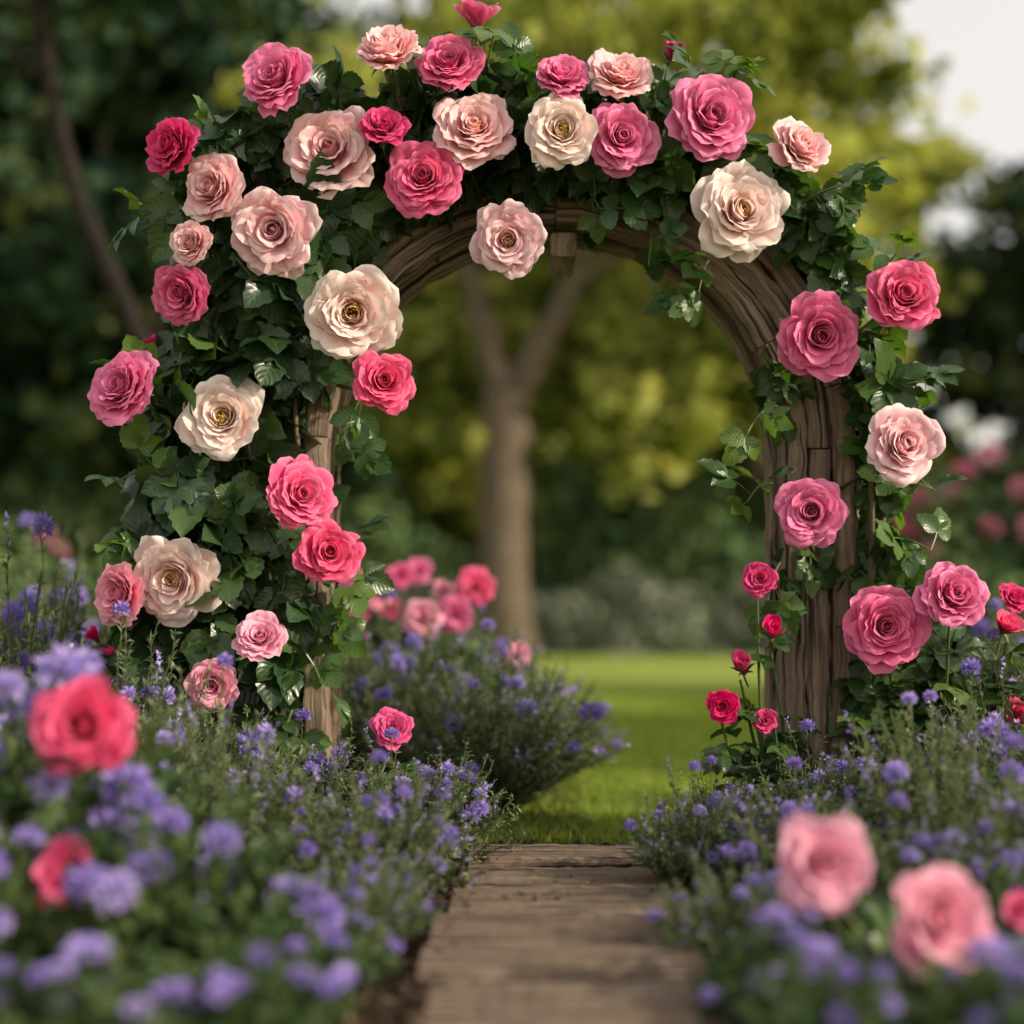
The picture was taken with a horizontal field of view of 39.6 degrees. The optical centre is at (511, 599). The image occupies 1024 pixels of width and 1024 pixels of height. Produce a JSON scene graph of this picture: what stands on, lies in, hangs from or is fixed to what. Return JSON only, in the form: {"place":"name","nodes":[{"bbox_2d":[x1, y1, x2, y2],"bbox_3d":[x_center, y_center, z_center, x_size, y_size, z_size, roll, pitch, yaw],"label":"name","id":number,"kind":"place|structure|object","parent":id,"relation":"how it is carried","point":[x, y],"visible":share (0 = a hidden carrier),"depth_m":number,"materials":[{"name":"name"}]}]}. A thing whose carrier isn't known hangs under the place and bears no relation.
{"place":"outdoors","nodes":[
{"label":"outdoors","id":0,"kind":"place"},
{"bbox_2d":[33,0,1023,585],"label":"sky","id":1,"kind":"structure","parent":0,"point":[983,40],"materials":[{"name":"white"}]},
{"bbox_2d":[344,651,763,843],"bbox_3d":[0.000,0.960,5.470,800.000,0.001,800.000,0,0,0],"label":"lawn","id":2,"kind":"structure","parent":0,"point":[696,672],"depth_m":17.17,"materials":[{"name":"green plant"}]},
{"bbox_2d":[0,517,98,627],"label":"flowering shrub","id":3,"kind":"object","parent":2,"relation":"on","point":[16,572],"visible":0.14,"depth_m":13.38,"materials":[{"name":"green plant"}]},
{"bbox_2d":[0,560,110,648],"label":"flowering shrub","id":4,"kind":"object","parent":2,"relation":"on","point":[91,578],"visible":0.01,"depth_m":11.28,"materials":[{"name":"green plant"}]},
{"bbox_2d":[0,458,130,574],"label":"round shrub","id":5,"kind":"object","parent":2,"relation":"on","point":[93,517],"visible":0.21,"depth_m":26.95,"materials":[{"name":"green plant"}]},
{"bbox_2d":[0,0,163,492],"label":"broadleaf tree","id":6,"kind":"object","parent":2,"relation":"on","point":[71,424],"visible":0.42,"depth_m":26.05,"materials":[{"name":"green plant"}]},
{"bbox_2d":[0,0,307,344],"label":"leaning tree","id":7,"kind":"object","parent":2,"relation":"on","point":[42,13],"visible":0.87,"depth_m":12.08,"materials":[{"name":"brown plant"}]},
{"bbox_2d":[17,139,344,541],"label":"broadleaf tree","id":8,"kind":"object","parent":2,"relation":"on","point":[122,469],"depth_m":40.13,"materials":[{"name":"green plant"}]},
{"bbox_2d":[0,0,435,525],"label":"broadleaf tree","id":9,"kind":"object","parent":2,"relation":"on","point":[196,55],"visible":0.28,"depth_m":26.05,"materials":[{"name":"green plant"}]},
{"bbox_2d":[105,0,625,501],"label":"broadleaf tree","id":10,"kind":"object","parent":2,"relation":"on","point":[331,22],"depth_m":32.43,"materials":[{"name":"green plant"}]},
{"bbox_2d":[340,329,474,547],"bbox_3d":[-5.092,-6.691,40.697,12.001,15.868,13.126,0,0,-4],"label":"sunlit tree","id":11,"kind":"object","parent":2,"relation":"on","point":[341,478],"depth_m":39.31,"materials":[{"name":"green plant"}]},
{"bbox_2d":[340,475,477,644],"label":"round shrub","id":12,"kind":"object","parent":2,"relation":"on","point":[421,540],"visible":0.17,"depth_m":28.13,"materials":[{"name":"green plant"}]},
{"bbox_2d":[3,760,913,1023],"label":"garden bed","id":13,"kind":"object","parent":2,"relation":"on","point":[380,1014],"visible":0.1,"depth_m":3.68,"materials":[{"name":"soil"}]},
{"bbox_2d":[0,639,57,804],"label":"ageratum plant","id":14,"kind":"object","parent":13,"relation":"on","point":[3,712],"visible":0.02,"depth_m":4.18,"materials":[{"name":"purple plant"}]},
{"bbox_2d":[0,823,123,1016],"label":"ageratum plant","id":15,"kind":"object","parent":13,"relation":"on","point":[22,937],"visible":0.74,"depth_m":3.19,"materials":[{"name":"purple plant"}]},
{"bbox_2d":[0,512,138,738],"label":"catmint plant","id":16,"kind":"object","parent":13,"relation":"on","point":[30,580],"visible":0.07,"depth_m":7.39,"materials":[{"name":"green plant"}]},
{"bbox_2d":[0,510,139,737],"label":"catmint plant","id":17,"kind":"object","parent":13,"relation":"on","point":[17,658],"visible":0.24,"depth_m":5.62,"materials":[{"name":"green plant"}]},
{"bbox_2d":[0,675,196,972],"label":"red rose bush","id":18,"kind":"object","parent":13,"relation":"on","point":[79,725],"visible":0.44,"depth_m":3.40,"materials":[{"name":"pink plant"}]},
{"bbox_2d":[0,638,220,910],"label":"ageratum plant","id":19,"kind":"object","parent":13,"relation":"on","point":[57,818],"visible":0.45,"depth_m":3.62,"materials":[{"name":"purple plant"}]},
{"bbox_2d":[0,933,221,1023],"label":"ageratum plant","id":20,"kind":"object","parent":13,"relation":"on","point":[104,999],"visible":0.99,"depth_m":2.83,"materials":[{"name":"purple plant"}]},
{"bbox_2d":[1,600,267,796],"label":"catmint plant","id":21,"kind":"object","parent":13,"relation":"on","point":[167,693],"visible":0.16,"depth_m":4.90,"materials":[{"name":"green plant"}]},
{"bbox_2d":[104,625,168,742],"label":"catmint plant","id":22,"kind":"object","parent":13,"relation":"on","point":[134,707],"visible":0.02,"depth_m":5.80,"materials":[{"name":"green plant"}]},
{"bbox_2d":[24,774,346,999],"bbox_3d":[-0.777,0.685,3.391,0.775,0.556,0.760,2,2,-6],"label":"ageratum plant","id":23,"kind":"object","parent":13,"relation":"on","point":[168,913],"visible":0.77,"depth_m":3.26,"materials":[{"name":"green plant"}]},
{"bbox_2d":[97,652,329,877],"bbox_3d":[-0.996,0.565,4.409,0.845,0.800,0.881,-4,-2,-7],"label":"catmint plant","id":24,"kind":"object","parent":13,"relation":"on","point":[230,782],"visible":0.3,"depth_m":4.35,"materials":[{"name":"green plant"}]},
{"bbox_2d":[145,685,296,793],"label":"catmint plant","id":25,"kind":"object","parent":13,"relation":"on","point":[232,753],"visible":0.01,"depth_m":5.20,"materials":[{"name":"green plant"}]},
{"bbox_2d":[173,921,361,1023],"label":"ageratum plant","id":26,"kind":"object","parent":13,"relation":"on","point":[282,995],"visible":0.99,"depth_m":2.91,"materials":[{"name":"purple plant"}]},
{"bbox_2d":[213,874,402,1008],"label":"ageratum plant","id":27,"kind":"object","parent":13,"relation":"on","point":[329,952],"visible":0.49,"depth_m":3.31,"materials":[{"name":"purple plant"}]},
{"bbox_2d":[234,707,397,869],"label":"catmint plant","id":28,"kind":"object","parent":13,"relation":"on","point":[341,752],"visible":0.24,"depth_m":5.03,"materials":[{"name":"green plant"}]},
{"bbox_2d":[274,706,421,865],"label":"rose bush","id":29,"kind":"object","parent":13,"relation":"on","point":[385,718],"visible":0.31,"depth_m":5.17,"materials":[{"name":"pink plant"}]},
{"bbox_2d":[340,671,363,745],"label":"catmint plant","id":30,"kind":"object","parent":13,"relation":"on","point":[353,704],"visible":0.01,"depth_m":6.80,"materials":[{"name":"green plant"}]},
{"bbox_2d":[286,834,445,960],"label":"catmint plant","id":31,"kind":"object","parent":13,"relation":"on","point":[389,903],"visible":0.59,"depth_m":3.78,"materials":[{"name":"green plant"}]},
{"bbox_2d":[253,748,482,905],"bbox_3d":[-0.436,0.697,4.289,0.660,0.531,0.693,3,1,30],"label":"catmint plant","id":32,"kind":"object","parent":13,"relation":"on","point":[399,836],"visible":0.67,"depth_m":4.24,"materials":[{"name":"green plant"}]},
{"bbox_2d":[339,585,489,783],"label":"catmint plant","id":33,"kind":"object","parent":13,"relation":"on","point":[389,677],"visible":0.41,"depth_m":6.75,"materials":[{"name":"green plant"}]},
{"bbox_2d":[312,726,525,875],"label":"catmint plant","id":34,"kind":"object","parent":13,"relation":"on","point":[468,813],"visible":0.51,"depth_m":4.88,"materials":[{"name":"green plant"}]},
{"bbox_2d":[339,557,542,718],"bbox_3d":[-0.489,0.373,7.890,1.360,1.228,0.903,0,0,0],"label":"pink rose bush","id":35,"kind":"object","parent":13,"relation":"on","point":[475,586],"visible":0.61,"depth_m":7.76,"materials":[{"name":"pink plant"}]},
{"bbox_2d":[401,603,561,720],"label":"catmint plant","id":36,"kind":"object","parent":13,"relation":"on","point":[499,643],"visible":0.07,"depth_m":8.34,"materials":[{"name":"green plant"}]},
{"bbox_2d":[373,618,629,814],"bbox_3d":[-0.099,0.523,6.371,1.216,0.883,1.167,-3,1,16],"label":"catmint plant","id":37,"kind":"object","parent":13,"relation":"on","point":[528,754],"visible":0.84,"depth_m":6.20,"materials":[{"name":"green plant"}]},
{"bbox_2d":[459,648,627,783],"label":"catmint plant","id":38,"kind":"object","parent":13,"relation":"on","point":[596,730],"visible":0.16,"depth_m":7.33,"materials":[{"name":"green plant"}]},
{"bbox_2d":[618,757,771,895],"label":"catmint plant","id":39,"kind":"object","parent":13,"relation":"on","point":[672,849],"visible":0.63,"depth_m":4.57,"materials":[{"name":"green plant"}]},
{"bbox_2d":[650,753,783,850],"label":"catmint plant","id":40,"kind":"object","parent":13,"relation":"on","point":[696,800],"visible":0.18,"depth_m":5.17,"materials":[{"name":"green plant"}]},
{"bbox_2d":[644,846,826,962],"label":"catmint plant","id":41,"kind":"object","parent":13,"relation":"on","point":[720,908],"visible":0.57,"depth_m":3.69,"materials":[{"name":"green plant"}]},
{"bbox_2d":[700,562,846,851],"bbox_3d":[0.993,0.422,5.338,0.492,1.124,0.568,0,0,26],"label":"rose bush","id":42,"kind":"object","parent":13,"relation":"on","point":[759,579],"visible":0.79,"depth_m":5.22,"materials":[{"name":"green plant"}]},
{"bbox_2d":[687,902,881,1023],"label":"ageratum plant","id":43,"kind":"object","parent":13,"relation":"on","point":[725,998],"visible":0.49,"depth_m":3.12,"materials":[{"name":"purple plant"}]},
{"bbox_2d":[700,755,907,896],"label":"catmint plant","id":44,"kind":"object","parent":13,"relation":"on","point":[752,845],"visible":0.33,"depth_m":4.31,"materials":[{"name":"green plant"}]},
{"bbox_2d":[737,936,907,1023],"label":"ageratum plant","id":45,"kind":"object","parent":13,"relation":"on","point":[822,1001],"visible":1,"depth_m":2.82,"materials":[{"name":"purple plant"}]},
{"bbox_2d":[733,716,918,842],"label":"catmint plant","id":46,"kind":"object","parent":13,"relation":"on","point":[822,773],"visible":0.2,"depth_m":4.96,"materials":[{"name":"green plant"}]},
{"bbox_2d":[762,811,1023,1018],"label":"pink rose bush","id":47,"kind":"object","parent":13,"relation":"on","point":[938,913],"visible":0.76,"depth_m":3.19,"materials":[{"name":"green plant"}]},
{"bbox_2d":[770,689,1023,884],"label":"catmint plant","id":48,"kind":"object","parent":13,"relation":"on","point":[895,771],"visible":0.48,"depth_m":4.34,"materials":[{"name":"green plant"}]},
{"bbox_2d":[824,791,1022,936],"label":"catmint plant","id":49,"kind":"object","parent":13,"relation":"on","point":[884,878],"visible":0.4,"depth_m":3.76,"materials":[{"name":"green plant"}]},
{"bbox_2d":[826,561,1023,779],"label":"pink rose bush","id":50,"kind":"object","parent":13,"relation":"on","point":[887,629],"visible":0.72,"depth_m":5.17,"materials":[{"name":"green plant"}]},
{"bbox_2d":[872,656,1023,824],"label":"catmint plant","id":51,"kind":"object","parent":13,"relation":"on","point":[995,757],"visible":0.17,"depth_m":4.74,"materials":[{"name":"green plant"}]},
{"bbox_2d":[882,933,1023,1023],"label":"ageratum plant","id":52,"kind":"object","parent":13,"relation":"on","point":[997,1001],"visible":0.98,"depth_m":2.85,"materials":[{"name":"purple plant"}]},
{"bbox_2d":[903,731,1023,904],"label":"catmint plant","id":53,"kind":"object","parent":13,"relation":"on","point":[997,830],"visible":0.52,"depth_m":3.91,"materials":[{"name":"green plant"}]},
{"bbox_2d":[928,627,1023,791],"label":"catmint plant","id":54,"kind":"object","parent":13,"relation":"on","point":[1007,694],"visible":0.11,"depth_m":5.27,"materials":[{"name":"green plant"}]},
{"bbox_2d":[966,569,1023,693],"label":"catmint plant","id":55,"kind":"object","parent":13,"relation":"on","point":[977,628],"visible":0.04,"depth_m":7.13,"materials":[{"name":"green plant"}]},
{"bbox_2d":[979,846,1023,962],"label":"ageratum plant","id":56,"kind":"object","parent":13,"relation":"on","point":[992,898],"visible":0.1,"depth_m":3.66,"materials":[{"name":"green plant"}]},
{"bbox_2d":[981,598,1023,728],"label":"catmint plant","id":57,"kind":"object","parent":13,"relation":"on","point":[1014,676],"visible":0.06,"depth_m":6.18,"materials":[{"name":"green plant"}]},
{"bbox_2d":[364,574,564,655],"bbox_3d":[-0.900,0.263,25.525,3.933,1.742,2.621,0,0,0],"label":"lavender row","id":58,"kind":"object","parent":2,"relation":"on","point":[540,611],"visible":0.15,"depth_m":24.96,"materials":[{"name":"green plant"}]},
{"bbox_2d":[341,248,599,555],"bbox_3d":[-2.273,-5.734,32.556,11.485,13.884,10.500,0,0,-44],"label":"sunlit tree","id":59,"kind":"object","parent":2,"relation":"on","point":[448,497],"visible":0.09,"depth_m":29.68,"materials":[{"name":"green plant"}]},
{"bbox_2d":[0,412,988,595],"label":"distant woods","id":60,"kind":"object","parent":2,"relation":"on","point":[472,544],"visible":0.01,"depth_m":62.06,"materials":[{"name":"green plant"}]},
{"bbox_2d":[389,0,744,583],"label":"sunlit tree","id":61,"kind":"object","parent":2,"relation":"on","point":[489,282],"visible":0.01,"depth_m":31.53,"materials":[{"name":"green plant"}]},
{"bbox_2d":[280,165,857,802],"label":"garden arch","id":62,"kind":"structure","parent":2,"relation":"on","point":[746,307],"depth_m":5.47,"materials":[{"name":"brown wood"}]},
{"bbox_2d":[85,0,886,792],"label":"climbing rose","id":63,"kind":"object","parent":62,"relation":"attached to","point":[273,248],"visible":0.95,"depth_m":5.19,"materials":[{"name":"pink plant"}]},
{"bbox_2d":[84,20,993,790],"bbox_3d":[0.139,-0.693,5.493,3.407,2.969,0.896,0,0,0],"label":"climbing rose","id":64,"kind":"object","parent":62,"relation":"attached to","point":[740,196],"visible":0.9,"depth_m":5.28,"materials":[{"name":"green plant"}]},
{"bbox_2d":[211,0,951,662],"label":"forked tree","id":65,"kind":"object","parent":2,"relation":"on","point":[583,356],"visible":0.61,"depth_m":21.78,"materials":[{"name":"green plant"}]},
{"bbox_2d":[466,689,764,843],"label":"grass","id":66,"kind":"structure","parent":2,"relation":"on","point":[634,814],"depth_m":7.77,"materials":[{"name":"green plant"}]},
{"bbox_2d":[475,442,765,637],"bbox_3d":[2.361,-1.173,29.977,7.229,4.748,5.206,0,0,0],"label":"round shrub","id":67,"kind":"object","parent":2,"relation":"on","point":[634,528],"visible":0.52,"depth_m":28.64,"materials":[{"name":"green plant"}]},
{"bbox_2d":[536,560,750,655],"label":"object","id":68,"kind":"object","parent":2,"relation":"on","point":[628,611],"visible":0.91,"depth_m":24.71,"materials":[{"name":"green plant"}]},
{"bbox_2d":[702,579,764,654],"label":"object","id":69,"kind":"object","parent":2,"relation":"on","point":[737,602],"visible":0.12,"depth_m":24.96,"materials":[{"name":"green plant"}]},
{"bbox_2d":[656,321,863,556],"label":"broadleaf tree","id":70,"kind":"object","parent":2,"relation":"on","point":[711,397],"depth_m":44.54,"materials":[{"name":"green plant"}]},
{"bbox_2d":[558,96,991,525],"bbox_3d":[5.678,-5.224,30.841,9.700,12.826,10.610,0,0,-18],"label":"sunlit tree","id":71,"kind":"object","parent":2,"relation":"on","point":[950,170],"visible":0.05,"depth_m":30.29,"materials":[{"name":"green plant"}]},
{"bbox_2d":[690,484,955,597],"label":"round shrub","id":72,"kind":"object","parent":2,"relation":"on","point":[757,508],"visible":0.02,"depth_m":30.23,"materials":[{"name":"green plant"}]},
{"bbox_2d":[890,441,1023,618],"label":"flowering shrub","id":73,"kind":"object","parent":2,"relation":"on","point":[993,497],"visible":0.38,"depth_m":14.06,"materials":[{"name":"green plant"}]},
{"bbox_2d":[900,154,1023,486],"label":"broadleaf tree","id":74,"kind":"object","parent":2,"relation":"on","point":[980,324],"visible":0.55,"depth_m":31.46,"materials":[{"name":"green plant"}]},
{"bbox_2d":[924,547,1023,660],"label":"flowering shrub","id":75,"kind":"object","parent":2,"relation":"on","point":[997,578],"visible":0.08,"depth_m":11.97,"materials":[{"name":"green plant"}]},
{"bbox_2d":[927,449,1023,579],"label":"round shrub","id":76,"kind":"object","parent":2,"relation":"on","point":[1020,455],"visible":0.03,"depth_m":29.54,"materials":[{"name":"green plant"}]},
{"bbox_2d":[1003,214,1023,327],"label":"broadleaf tree","id":77,"kind":"object","parent":2,"relation":"on","point":[1010,229],"visible":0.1,"depth_m":31.01,"materials":[{"name":"green plant"}]},
{"bbox_2d":[417,843,713,1023],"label":"wooden path","id":78,"kind":"structure","parent":0,"point":[520,965],"depth_m":3.63,"materials":[{"name":"brown wood"}]}
]}

